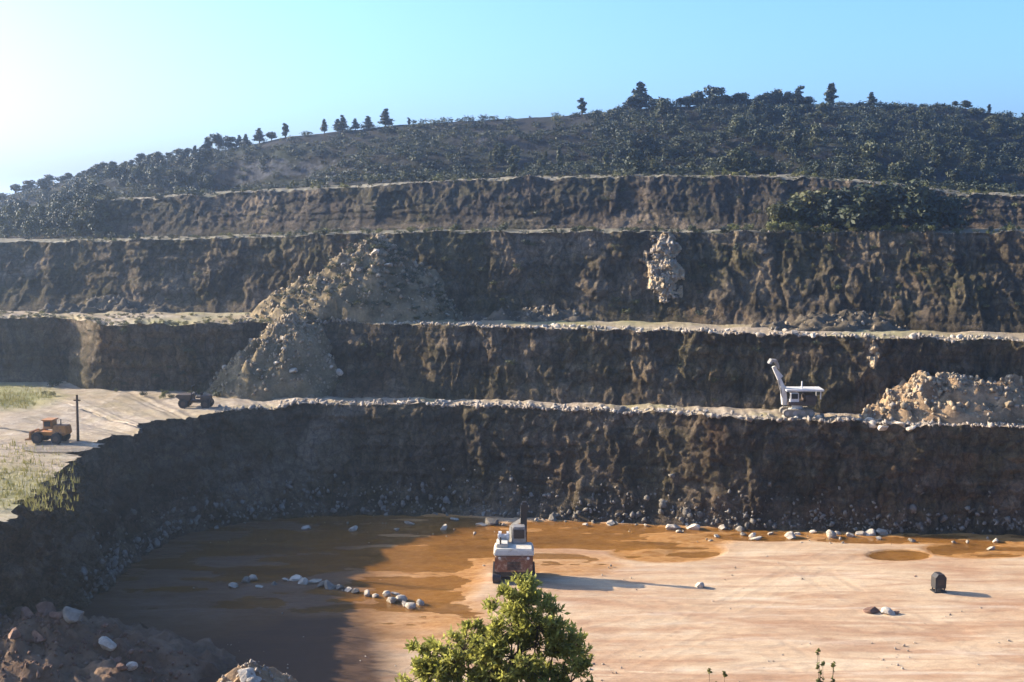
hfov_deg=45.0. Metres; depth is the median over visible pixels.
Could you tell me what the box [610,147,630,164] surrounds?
bushy tree
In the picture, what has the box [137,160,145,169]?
bushy tree
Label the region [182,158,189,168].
bushy tree
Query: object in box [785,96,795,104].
bushy tree
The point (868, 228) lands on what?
shrub
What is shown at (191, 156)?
bushy tree
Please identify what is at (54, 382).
shrub
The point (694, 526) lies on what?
boulder
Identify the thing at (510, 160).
slender tree
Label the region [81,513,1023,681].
quarry floor
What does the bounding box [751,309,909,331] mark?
scree fan
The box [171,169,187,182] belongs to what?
bushy tree
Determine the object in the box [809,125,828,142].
bushy tree
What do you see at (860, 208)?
bushy tree
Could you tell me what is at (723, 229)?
shrub
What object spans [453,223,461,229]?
shrub
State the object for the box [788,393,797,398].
cab window
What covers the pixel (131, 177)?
bushy tree
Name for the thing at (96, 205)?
bushy tree
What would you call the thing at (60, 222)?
bushy tree
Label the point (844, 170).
bushy tree
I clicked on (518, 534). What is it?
cab window
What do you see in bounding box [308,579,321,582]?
boulder
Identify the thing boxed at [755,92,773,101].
bushy tree
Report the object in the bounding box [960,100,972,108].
bushy tree
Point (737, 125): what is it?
bushy tree
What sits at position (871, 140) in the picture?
bushy tree
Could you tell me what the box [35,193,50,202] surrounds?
bushy tree
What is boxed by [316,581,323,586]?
boulder
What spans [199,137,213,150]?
conifer tree
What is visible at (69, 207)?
bushy tree
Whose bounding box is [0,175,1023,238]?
quarry wall
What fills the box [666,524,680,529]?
boulder
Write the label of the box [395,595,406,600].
boulder
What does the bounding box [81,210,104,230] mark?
bushy tree
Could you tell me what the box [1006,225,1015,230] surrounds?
shrub
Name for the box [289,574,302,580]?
boulder
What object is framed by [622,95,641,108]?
bushy tree
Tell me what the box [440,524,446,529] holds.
boulder
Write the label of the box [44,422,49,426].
cab window
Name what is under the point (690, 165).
bushy tree
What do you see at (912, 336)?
boulder
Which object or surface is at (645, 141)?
bushy tree
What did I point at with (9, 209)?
bushy tree
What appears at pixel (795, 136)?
bushy tree
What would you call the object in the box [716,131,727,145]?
bushy tree
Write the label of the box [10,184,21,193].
bushy tree
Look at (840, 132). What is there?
bushy tree
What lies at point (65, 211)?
bushy tree
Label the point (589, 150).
shrub
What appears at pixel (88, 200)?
bushy tree
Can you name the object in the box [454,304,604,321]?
scree fan
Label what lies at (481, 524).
boulder
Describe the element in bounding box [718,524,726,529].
boulder
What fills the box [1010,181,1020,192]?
bushy tree
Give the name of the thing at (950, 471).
quarry wall
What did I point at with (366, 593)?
boulder
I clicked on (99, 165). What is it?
bushy tree
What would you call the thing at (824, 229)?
shrub
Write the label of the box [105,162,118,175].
bushy tree
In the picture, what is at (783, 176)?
bench
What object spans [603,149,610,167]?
slender tree
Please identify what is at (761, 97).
bushy tree
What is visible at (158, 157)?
bushy tree
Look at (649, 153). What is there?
bushy tree
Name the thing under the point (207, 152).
bushy tree
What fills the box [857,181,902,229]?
bushy tree
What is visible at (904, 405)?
boulder
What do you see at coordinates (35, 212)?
bushy tree
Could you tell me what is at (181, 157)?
bushy tree
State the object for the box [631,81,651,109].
conifer tree
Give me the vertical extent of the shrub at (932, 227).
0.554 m
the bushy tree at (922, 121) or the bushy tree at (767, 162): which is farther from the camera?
the bushy tree at (922, 121)
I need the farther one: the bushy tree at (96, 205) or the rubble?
the bushy tree at (96, 205)
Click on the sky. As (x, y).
(84, 84)
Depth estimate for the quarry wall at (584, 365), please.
107.15 m
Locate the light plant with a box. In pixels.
[930,572,946,592]
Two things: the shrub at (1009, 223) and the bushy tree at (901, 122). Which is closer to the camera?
the shrub at (1009, 223)
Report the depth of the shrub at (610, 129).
160.91 m
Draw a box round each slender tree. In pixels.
[281,123,289,137]
[487,151,492,164]
[492,145,497,162]
[507,156,515,175]
[543,151,548,162]
[555,146,563,168]
[577,98,586,115]
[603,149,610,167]
[793,85,804,106]
[822,83,838,103]
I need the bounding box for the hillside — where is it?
[0,106,1023,207]
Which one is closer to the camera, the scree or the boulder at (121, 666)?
the boulder at (121, 666)
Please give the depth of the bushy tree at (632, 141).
149.46 m
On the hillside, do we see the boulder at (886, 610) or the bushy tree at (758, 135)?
the bushy tree at (758, 135)
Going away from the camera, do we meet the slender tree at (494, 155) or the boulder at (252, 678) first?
the boulder at (252, 678)
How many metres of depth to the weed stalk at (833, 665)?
20.89 m
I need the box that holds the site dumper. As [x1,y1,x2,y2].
[175,384,213,408]
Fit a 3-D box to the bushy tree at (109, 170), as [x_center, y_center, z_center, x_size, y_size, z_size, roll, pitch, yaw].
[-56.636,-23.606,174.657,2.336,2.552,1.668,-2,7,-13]
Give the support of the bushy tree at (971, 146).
on the hillside
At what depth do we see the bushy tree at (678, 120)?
158.74 m
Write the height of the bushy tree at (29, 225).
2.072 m
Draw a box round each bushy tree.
[0,224,12,232]
[1,204,16,215]
[4,198,15,204]
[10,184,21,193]
[11,199,28,215]
[11,209,26,220]
[13,219,22,231]
[20,219,39,234]
[22,180,35,187]
[27,182,36,187]
[31,207,40,219]
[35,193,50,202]
[35,203,46,217]
[36,179,51,192]
[37,218,47,226]
[39,174,56,184]
[42,220,50,228]
[45,201,62,216]
[49,193,58,203]
[49,195,67,209]
[50,209,62,219]
[50,218,58,227]
[54,217,69,230]
[58,209,70,214]
[58,214,71,225]
[60,172,71,178]
[60,186,71,192]
[61,191,76,203]
[64,204,75,212]
[66,211,78,226]
[68,216,82,229]
[72,182,84,193]
[73,194,84,208]
[78,210,90,226]
[79,177,86,184]
[80,194,93,207]
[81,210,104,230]
[83,189,92,197]
[85,183,99,194]
[86,207,97,215]
[87,168,98,180]
[88,175,95,182]
[89,201,102,213]
[93,163,103,170]
[96,184,105,193]
[103,165,117,178]
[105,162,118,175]
[114,166,127,177]
[116,174,127,186]
[117,161,127,167]
[127,174,136,184]
[131,166,147,183]
[136,153,144,159]
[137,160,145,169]
[141,154,152,163]
[141,164,149,174]
[145,165,157,177]
[149,165,165,181]
[151,152,165,164]
[158,159,169,168]
[166,169,172,178]
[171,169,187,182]
[172,148,182,155]
[174,151,188,163]
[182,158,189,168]
[183,148,191,153]
[184,151,203,162]
[185,175,195,184]
[189,162,203,178]
[192,152,205,166]
[194,156,204,165]
[199,148,213,161]
[199,176,213,189]
[200,174,214,180]
[203,171,213,182]
[207,133,228,150]
[223,135,237,149]
[265,131,277,140]
[491,142,507,160]
[507,163,518,175]
[510,145,518,156]
[536,157,549,169]
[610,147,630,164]
[621,148,645,174]
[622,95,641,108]
[626,131,643,151]
[636,132,660,153]
[644,147,656,158]
[646,98,657,107]
[648,161,658,173]
[653,96,670,114]
[653,139,662,150]
[660,144,674,160]
[661,101,677,115]
[670,113,686,125]
[676,97,688,106]
[680,163,686,169]
[682,96,693,106]
[686,162,698,171]
[690,90,708,104]
[692,97,701,106]
[693,143,709,157]
[697,103,712,117]
[699,98,710,103]
[701,85,725,106]
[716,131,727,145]
[716,155,733,171]
[718,95,733,104]
[725,114,745,137]
[727,147,750,172]
[731,92,748,105]
[732,92,749,103]
[732,119,748,132]
[745,100,760,114]
[745,150,761,170]
[750,127,769,147]
[753,94,768,102]
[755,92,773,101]
[759,155,775,173]
[766,201,795,229]
[768,94,782,105]
[770,88,790,104]
[772,197,813,229]
[782,109,803,130]
[783,91,793,103]
[784,126,808,145]
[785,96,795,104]
[786,186,837,228]
[802,96,814,103]
[804,122,828,142]
[804,190,851,231]
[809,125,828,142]
[809,159,824,174]
[813,101,831,118]
[814,186,852,222]
[831,123,851,143]
[832,182,885,231]
[833,161,856,178]
[854,126,875,141]
[857,139,878,155]
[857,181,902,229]
[860,141,880,161]
[866,163,887,180]
[867,126,877,137]
[870,205,906,228]
[875,125,884,133]
[878,185,922,227]
[886,160,917,183]
[886,179,935,229]
[887,159,913,177]
[895,119,906,129]
[903,157,919,172]
[910,200,946,230]
[915,106,929,119]
[916,135,928,143]
[917,114,932,129]
[917,139,940,156]
[918,140,933,156]
[920,166,937,180]
[928,143,952,165]
[929,193,963,226]
[938,194,971,229]
[943,177,953,184]
[945,167,971,188]
[948,152,957,161]
[957,125,968,135]
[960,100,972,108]
[961,139,978,154]
[962,161,972,171]
[965,151,976,162]
[977,169,996,187]
[978,159,990,171]
[985,114,1002,129]
[999,118,1009,128]
[1000,141,1021,160]
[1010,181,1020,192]
[1013,123,1023,135]
[1016,112,1023,124]
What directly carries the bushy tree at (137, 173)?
on the hillside
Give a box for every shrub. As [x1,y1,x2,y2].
[47,378,62,386]
[107,231,117,240]
[129,232,141,238]
[235,174,246,178]
[318,228,326,235]
[390,176,398,182]
[395,569,595,681]
[398,164,410,173]
[410,151,422,162]
[432,174,440,181]
[443,151,458,160]
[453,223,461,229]
[496,171,507,176]
[499,223,508,229]
[505,154,520,163]
[563,154,573,159]
[577,224,584,229]
[584,146,595,154]
[605,126,615,132]
[629,167,636,174]
[692,228,704,233]
[706,170,714,175]
[719,225,730,232]
[721,168,729,175]
[727,223,740,229]
[765,221,778,230]
[766,221,783,231]
[778,221,789,229]
[790,220,801,232]
[801,223,811,231]
[819,224,832,232]
[860,225,870,230]
[893,225,905,232]
[919,224,926,232]
[927,225,935,230]
[1002,222,1013,230]
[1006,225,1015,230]
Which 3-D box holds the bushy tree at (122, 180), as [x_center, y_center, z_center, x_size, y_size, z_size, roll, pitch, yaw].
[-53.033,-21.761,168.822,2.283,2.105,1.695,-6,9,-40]
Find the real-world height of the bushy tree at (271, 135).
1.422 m
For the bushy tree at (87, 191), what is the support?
on the hillside
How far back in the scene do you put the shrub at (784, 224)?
111.84 m
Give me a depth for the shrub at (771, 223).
112.50 m
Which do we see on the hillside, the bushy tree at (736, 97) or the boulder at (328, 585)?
the bushy tree at (736, 97)
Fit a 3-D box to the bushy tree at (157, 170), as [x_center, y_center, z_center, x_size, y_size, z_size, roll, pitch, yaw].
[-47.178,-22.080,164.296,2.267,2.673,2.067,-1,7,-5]
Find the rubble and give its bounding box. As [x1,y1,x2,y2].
[0,610,198,681]
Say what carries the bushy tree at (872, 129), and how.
on the hillside
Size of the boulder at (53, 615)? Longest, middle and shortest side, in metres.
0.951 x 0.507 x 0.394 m
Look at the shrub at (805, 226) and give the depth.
111.93 m
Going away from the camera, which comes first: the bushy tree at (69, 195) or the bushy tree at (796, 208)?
the bushy tree at (796, 208)
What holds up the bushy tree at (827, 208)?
on the bench at (181, 238)
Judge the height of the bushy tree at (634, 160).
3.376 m
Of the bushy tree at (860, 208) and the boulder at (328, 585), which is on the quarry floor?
the boulder at (328, 585)
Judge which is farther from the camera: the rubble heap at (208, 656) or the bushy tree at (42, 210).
the bushy tree at (42, 210)
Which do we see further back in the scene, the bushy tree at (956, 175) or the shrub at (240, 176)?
the shrub at (240, 176)
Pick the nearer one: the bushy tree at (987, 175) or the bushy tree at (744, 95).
the bushy tree at (987, 175)
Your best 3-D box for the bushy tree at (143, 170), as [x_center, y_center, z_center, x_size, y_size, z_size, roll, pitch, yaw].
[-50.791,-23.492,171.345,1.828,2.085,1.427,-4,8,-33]
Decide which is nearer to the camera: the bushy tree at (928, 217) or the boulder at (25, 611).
the boulder at (25, 611)
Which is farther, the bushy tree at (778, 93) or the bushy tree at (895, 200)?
the bushy tree at (778, 93)
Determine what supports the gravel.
on the bench at (104, 413)
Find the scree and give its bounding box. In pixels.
[43,234,1023,423]
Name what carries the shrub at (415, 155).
on the hillside
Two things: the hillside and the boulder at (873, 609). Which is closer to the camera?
the boulder at (873, 609)
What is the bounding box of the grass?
[0,384,79,510]
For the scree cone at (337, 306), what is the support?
on the bench at (191, 319)
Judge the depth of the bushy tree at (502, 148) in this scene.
150.32 m
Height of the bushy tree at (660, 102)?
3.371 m
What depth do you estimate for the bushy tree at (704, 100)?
170.53 m
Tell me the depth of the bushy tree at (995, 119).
160.36 m
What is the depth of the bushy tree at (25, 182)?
203.82 m
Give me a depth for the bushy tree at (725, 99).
169.53 m
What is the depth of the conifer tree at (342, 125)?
182.39 m
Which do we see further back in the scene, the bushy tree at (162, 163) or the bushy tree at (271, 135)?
the bushy tree at (271, 135)
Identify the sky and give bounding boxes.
[0,0,1023,194]
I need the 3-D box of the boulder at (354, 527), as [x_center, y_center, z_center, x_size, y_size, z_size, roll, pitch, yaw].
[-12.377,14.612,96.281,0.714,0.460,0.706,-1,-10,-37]
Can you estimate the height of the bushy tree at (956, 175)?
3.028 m
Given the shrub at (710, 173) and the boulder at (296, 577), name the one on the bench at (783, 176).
the shrub at (710, 173)
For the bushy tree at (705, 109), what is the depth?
164.27 m
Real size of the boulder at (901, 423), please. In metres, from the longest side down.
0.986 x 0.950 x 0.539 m
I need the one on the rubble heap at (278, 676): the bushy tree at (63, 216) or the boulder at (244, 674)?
the boulder at (244, 674)
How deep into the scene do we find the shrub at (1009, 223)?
108.75 m
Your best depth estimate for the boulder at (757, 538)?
93.62 m
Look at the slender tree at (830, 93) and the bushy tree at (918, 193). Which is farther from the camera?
the slender tree at (830, 93)
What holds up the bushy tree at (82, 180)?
on the hillside
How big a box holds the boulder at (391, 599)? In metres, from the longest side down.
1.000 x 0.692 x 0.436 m
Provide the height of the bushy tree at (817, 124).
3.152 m
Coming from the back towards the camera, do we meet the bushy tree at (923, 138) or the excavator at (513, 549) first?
the bushy tree at (923, 138)
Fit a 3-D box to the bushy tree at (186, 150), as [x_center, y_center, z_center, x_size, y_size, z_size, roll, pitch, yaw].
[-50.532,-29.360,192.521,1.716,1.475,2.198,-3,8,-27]
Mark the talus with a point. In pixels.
(686, 511)
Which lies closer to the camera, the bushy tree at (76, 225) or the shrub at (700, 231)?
the shrub at (700, 231)
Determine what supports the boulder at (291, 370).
on the scree cone at (303, 389)
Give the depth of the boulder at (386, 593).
80.39 m
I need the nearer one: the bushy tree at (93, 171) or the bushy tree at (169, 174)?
the bushy tree at (169, 174)
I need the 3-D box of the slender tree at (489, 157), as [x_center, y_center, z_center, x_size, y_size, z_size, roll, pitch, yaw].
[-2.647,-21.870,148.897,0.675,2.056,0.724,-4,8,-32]
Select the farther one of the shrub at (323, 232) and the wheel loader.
the shrub at (323, 232)
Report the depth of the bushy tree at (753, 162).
133.57 m
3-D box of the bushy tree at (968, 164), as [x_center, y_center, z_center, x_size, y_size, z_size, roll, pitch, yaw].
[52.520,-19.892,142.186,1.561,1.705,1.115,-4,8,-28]
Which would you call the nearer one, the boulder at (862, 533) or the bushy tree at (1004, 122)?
the boulder at (862, 533)
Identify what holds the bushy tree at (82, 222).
on the quarry wall at (569, 202)
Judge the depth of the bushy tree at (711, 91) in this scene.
170.13 m
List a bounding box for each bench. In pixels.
[0,228,1023,242]
[0,310,1023,340]
[0,381,1023,521]
[75,174,1023,206]
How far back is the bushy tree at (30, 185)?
203.53 m
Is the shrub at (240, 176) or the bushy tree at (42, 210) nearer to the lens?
the bushy tree at (42, 210)
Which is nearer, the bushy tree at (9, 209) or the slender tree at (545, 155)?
the slender tree at (545, 155)
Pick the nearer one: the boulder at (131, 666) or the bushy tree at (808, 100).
the boulder at (131, 666)
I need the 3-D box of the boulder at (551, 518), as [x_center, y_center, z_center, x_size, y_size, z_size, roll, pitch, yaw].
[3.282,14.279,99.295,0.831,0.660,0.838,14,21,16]
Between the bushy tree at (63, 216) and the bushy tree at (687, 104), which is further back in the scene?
the bushy tree at (687, 104)
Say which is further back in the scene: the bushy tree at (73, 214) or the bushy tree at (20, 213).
the bushy tree at (20, 213)
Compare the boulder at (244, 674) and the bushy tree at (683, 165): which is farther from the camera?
the bushy tree at (683, 165)
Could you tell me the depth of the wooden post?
88.64 m
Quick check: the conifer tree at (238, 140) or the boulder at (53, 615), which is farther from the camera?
the conifer tree at (238, 140)
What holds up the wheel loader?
on the bench at (104, 413)
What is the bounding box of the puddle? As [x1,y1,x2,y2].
[20,445,91,451]
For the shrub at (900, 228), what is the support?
on the bench at (181, 238)
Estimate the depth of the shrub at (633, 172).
126.81 m
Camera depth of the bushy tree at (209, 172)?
169.75 m
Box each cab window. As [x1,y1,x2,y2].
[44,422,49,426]
[511,527,523,538]
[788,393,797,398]
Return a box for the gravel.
[131,174,1023,681]
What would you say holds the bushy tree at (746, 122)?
on the hillside
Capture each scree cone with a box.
[206,316,338,400]
[250,235,462,323]
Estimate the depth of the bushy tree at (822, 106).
162.59 m
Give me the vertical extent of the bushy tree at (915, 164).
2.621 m
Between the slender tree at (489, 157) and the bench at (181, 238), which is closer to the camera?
the bench at (181, 238)
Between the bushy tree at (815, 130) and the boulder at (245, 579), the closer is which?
the boulder at (245, 579)
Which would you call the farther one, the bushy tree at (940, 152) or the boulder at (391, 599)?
the bushy tree at (940, 152)
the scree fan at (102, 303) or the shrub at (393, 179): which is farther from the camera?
the shrub at (393, 179)
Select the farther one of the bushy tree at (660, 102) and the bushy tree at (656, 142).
the bushy tree at (660, 102)
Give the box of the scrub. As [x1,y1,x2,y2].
[0,100,1023,400]
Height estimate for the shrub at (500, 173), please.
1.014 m
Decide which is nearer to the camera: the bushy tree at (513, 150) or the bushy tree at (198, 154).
the bushy tree at (513, 150)
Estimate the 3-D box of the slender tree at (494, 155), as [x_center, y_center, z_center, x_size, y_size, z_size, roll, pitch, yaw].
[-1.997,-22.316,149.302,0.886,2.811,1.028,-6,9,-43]
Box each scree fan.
[37,294,168,313]
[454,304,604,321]
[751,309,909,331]
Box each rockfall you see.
[643,232,684,302]
[866,340,878,369]
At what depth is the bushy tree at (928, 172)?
131.34 m
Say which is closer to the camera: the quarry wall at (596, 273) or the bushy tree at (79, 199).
the quarry wall at (596, 273)
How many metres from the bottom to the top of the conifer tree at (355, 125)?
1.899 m
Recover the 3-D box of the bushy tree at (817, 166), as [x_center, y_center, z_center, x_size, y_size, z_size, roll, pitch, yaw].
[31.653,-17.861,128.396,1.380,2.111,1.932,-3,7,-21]
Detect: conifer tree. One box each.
[191,145,198,152]
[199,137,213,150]
[235,135,241,146]
[240,133,251,144]
[251,128,264,143]
[320,118,327,133]
[332,119,340,130]
[335,115,348,131]
[349,118,359,130]
[363,116,374,127]
[377,108,394,125]
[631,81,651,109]
[866,91,877,105]
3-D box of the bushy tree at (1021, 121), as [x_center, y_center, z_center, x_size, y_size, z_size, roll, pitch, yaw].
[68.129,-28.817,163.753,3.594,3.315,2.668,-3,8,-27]
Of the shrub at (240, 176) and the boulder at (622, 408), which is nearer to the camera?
the boulder at (622, 408)
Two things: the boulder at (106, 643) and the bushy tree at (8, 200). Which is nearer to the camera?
the boulder at (106, 643)
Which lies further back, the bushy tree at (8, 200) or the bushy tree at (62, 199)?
the bushy tree at (8, 200)
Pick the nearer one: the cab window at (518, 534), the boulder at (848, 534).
the cab window at (518, 534)
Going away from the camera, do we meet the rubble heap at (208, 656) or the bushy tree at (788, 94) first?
the rubble heap at (208, 656)
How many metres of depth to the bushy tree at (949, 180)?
130.29 m
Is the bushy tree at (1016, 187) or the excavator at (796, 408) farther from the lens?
the bushy tree at (1016, 187)
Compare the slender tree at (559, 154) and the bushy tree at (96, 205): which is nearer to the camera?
the bushy tree at (96, 205)
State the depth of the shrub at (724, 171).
124.72 m
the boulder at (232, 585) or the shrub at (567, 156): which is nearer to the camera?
the boulder at (232, 585)
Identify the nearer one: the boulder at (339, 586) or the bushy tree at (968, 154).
the boulder at (339, 586)
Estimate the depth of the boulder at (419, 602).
78.69 m
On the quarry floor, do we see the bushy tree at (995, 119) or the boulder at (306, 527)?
the boulder at (306, 527)
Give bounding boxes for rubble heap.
[0,606,240,681]
[217,663,297,681]
[860,370,1023,423]
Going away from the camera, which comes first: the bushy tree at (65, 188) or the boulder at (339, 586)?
the boulder at (339, 586)
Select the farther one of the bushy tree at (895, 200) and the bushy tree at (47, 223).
the bushy tree at (47, 223)
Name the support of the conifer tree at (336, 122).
on the hillside
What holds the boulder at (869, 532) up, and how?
on the quarry floor
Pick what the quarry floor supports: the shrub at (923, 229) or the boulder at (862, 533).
the boulder at (862, 533)
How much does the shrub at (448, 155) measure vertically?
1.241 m
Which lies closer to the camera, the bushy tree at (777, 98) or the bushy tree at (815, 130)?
the bushy tree at (815, 130)
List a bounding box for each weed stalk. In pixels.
[707,668,727,681]
[815,648,835,681]
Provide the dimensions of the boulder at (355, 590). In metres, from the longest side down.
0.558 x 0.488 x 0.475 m
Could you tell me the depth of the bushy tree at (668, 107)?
164.95 m
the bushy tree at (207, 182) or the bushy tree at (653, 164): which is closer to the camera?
the bushy tree at (653, 164)
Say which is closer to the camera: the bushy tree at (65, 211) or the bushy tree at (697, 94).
the bushy tree at (65, 211)
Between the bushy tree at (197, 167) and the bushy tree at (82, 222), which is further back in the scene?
the bushy tree at (197, 167)
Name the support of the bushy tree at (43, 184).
on the hillside
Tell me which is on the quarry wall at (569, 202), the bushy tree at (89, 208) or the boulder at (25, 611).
the bushy tree at (89, 208)
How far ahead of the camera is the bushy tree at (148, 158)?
189.51 m
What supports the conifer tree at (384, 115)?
on the hillside
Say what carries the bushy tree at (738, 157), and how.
on the hillside
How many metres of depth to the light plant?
80.56 m
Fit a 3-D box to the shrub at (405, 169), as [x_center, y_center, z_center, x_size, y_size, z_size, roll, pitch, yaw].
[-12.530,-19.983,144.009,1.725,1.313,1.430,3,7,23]
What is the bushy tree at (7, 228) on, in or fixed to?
on the quarry wall at (569, 202)
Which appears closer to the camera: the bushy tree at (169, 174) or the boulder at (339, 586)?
the boulder at (339, 586)
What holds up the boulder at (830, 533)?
on the quarry floor
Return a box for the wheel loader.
[25,418,71,443]
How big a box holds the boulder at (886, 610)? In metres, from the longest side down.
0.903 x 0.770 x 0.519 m
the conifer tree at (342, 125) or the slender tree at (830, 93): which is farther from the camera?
the conifer tree at (342, 125)
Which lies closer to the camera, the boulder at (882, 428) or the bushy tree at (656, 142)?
the boulder at (882, 428)
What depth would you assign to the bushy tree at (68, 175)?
201.21 m
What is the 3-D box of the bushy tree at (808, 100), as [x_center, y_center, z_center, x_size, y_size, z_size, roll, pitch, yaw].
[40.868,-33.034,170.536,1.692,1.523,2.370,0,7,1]
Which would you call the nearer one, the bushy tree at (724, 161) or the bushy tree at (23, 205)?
the bushy tree at (724, 161)
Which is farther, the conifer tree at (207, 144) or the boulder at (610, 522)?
the conifer tree at (207, 144)
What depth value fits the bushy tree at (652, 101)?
169.18 m
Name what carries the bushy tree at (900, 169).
on the hillside
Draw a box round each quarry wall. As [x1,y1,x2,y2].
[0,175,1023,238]
[0,230,1023,332]
[0,316,1023,413]
[0,402,1023,616]
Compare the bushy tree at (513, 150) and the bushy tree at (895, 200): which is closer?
the bushy tree at (895, 200)
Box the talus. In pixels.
[58,295,1023,598]
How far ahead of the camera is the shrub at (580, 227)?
115.37 m
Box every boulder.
[8,627,20,638]
[21,606,34,616]
[31,630,45,641]
[36,601,55,616]
[49,611,62,619]
[63,606,83,622]
[98,636,116,650]
[116,663,127,670]
[126,662,137,670]
[144,666,152,672]
[228,582,237,587]
[237,667,255,681]
[241,576,249,582]
[246,675,261,681]
[249,574,257,580]
[289,368,297,372]
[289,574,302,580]
[298,577,307,584]
[301,525,310,528]
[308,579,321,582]
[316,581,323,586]
[324,580,335,589]
[335,584,343,589]
[336,369,342,375]
[349,525,357,530]
[351,588,359,592]
[364,590,369,596]
[382,590,390,596]
[386,597,396,602]
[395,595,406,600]
[405,602,415,608]
[416,599,423,604]
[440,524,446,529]
[475,522,486,525]
[485,517,498,524]
[548,514,556,520]
[606,520,614,525]
[615,406,625,411]
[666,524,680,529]
[686,524,699,529]
[695,582,703,587]
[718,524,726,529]
[735,526,744,530]
[749,536,761,539]
[785,531,795,538]
[826,529,836,537]
[846,532,855,536]
[855,531,865,535]
[863,606,879,612]
[865,529,875,535]
[868,420,875,427]
[876,528,888,534]
[878,425,888,430]
[881,606,894,614]
[894,421,906,427]
[900,402,908,408]
[906,425,915,431]
[909,333,916,339]
[1004,401,1013,406]
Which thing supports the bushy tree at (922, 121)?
on the hillside
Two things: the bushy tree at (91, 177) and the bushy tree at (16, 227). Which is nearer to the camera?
the bushy tree at (16, 227)
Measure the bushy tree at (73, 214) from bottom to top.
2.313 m
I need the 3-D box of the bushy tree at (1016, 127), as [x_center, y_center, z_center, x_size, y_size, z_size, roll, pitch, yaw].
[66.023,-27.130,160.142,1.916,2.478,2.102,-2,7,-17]
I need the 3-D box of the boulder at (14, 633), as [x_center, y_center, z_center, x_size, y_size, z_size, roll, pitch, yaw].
[-26.015,15.287,64.507,0.680,0.583,0.851,-6,9,-41]
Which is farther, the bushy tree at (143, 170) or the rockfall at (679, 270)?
the bushy tree at (143, 170)
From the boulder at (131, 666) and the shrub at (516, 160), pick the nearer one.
the boulder at (131, 666)
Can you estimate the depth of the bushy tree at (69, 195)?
154.94 m
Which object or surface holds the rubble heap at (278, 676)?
on the quarry floor
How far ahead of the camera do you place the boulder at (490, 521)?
97.78 m
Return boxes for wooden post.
[73,395,80,440]
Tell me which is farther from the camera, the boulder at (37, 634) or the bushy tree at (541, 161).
the bushy tree at (541, 161)
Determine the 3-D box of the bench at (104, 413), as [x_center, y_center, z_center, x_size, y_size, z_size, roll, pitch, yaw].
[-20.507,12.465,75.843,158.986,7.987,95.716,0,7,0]
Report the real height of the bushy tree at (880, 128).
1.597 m
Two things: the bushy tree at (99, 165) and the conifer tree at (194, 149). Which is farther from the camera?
the bushy tree at (99, 165)
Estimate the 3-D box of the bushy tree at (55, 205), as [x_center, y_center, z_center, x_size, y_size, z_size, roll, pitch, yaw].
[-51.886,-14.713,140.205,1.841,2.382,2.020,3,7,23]
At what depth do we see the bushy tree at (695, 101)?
170.93 m
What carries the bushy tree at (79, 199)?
on the quarry wall at (569, 202)
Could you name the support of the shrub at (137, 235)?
on the bench at (181, 238)
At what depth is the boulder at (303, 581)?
82.67 m
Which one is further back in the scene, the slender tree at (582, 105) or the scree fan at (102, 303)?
the slender tree at (582, 105)
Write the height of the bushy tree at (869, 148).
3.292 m
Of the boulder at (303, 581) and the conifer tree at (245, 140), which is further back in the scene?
the conifer tree at (245, 140)
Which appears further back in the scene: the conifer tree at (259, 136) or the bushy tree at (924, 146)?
the conifer tree at (259, 136)
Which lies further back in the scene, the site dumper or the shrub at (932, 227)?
the shrub at (932, 227)
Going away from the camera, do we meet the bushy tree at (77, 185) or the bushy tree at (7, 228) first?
the bushy tree at (7, 228)
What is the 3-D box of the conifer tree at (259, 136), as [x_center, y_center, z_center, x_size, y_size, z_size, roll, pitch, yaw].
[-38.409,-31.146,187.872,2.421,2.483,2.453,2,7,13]
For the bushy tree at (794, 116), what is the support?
on the hillside
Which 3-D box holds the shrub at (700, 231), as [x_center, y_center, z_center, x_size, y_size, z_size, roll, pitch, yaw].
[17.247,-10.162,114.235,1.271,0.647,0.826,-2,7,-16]
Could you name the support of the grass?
on the bench at (104, 413)
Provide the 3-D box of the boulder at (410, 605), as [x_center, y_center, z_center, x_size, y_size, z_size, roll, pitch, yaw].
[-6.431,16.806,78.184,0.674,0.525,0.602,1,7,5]
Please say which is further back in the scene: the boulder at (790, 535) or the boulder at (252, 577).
the boulder at (790, 535)
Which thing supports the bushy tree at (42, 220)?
on the quarry wall at (569, 202)
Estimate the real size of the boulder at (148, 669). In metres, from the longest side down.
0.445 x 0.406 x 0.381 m
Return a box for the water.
[116,514,1023,625]
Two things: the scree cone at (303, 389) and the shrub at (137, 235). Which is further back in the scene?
the shrub at (137, 235)
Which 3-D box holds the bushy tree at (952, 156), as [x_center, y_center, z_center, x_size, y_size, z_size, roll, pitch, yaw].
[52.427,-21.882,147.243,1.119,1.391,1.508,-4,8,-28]
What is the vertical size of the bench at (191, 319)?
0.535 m
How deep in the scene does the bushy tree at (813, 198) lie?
113.33 m
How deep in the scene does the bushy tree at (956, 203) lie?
110.70 m
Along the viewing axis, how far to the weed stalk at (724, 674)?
20.77 m
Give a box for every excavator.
[492,501,534,582]
[767,358,823,416]
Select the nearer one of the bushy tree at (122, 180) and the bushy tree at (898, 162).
the bushy tree at (898, 162)
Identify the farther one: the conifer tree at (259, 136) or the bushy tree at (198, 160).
the conifer tree at (259, 136)
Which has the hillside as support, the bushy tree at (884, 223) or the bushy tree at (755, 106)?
the bushy tree at (755, 106)
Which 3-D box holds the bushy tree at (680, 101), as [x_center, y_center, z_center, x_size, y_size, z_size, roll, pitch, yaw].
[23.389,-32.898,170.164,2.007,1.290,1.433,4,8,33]
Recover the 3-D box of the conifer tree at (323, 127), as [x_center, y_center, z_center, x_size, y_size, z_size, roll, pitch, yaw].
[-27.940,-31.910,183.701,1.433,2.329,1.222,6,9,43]
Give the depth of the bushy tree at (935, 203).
110.58 m

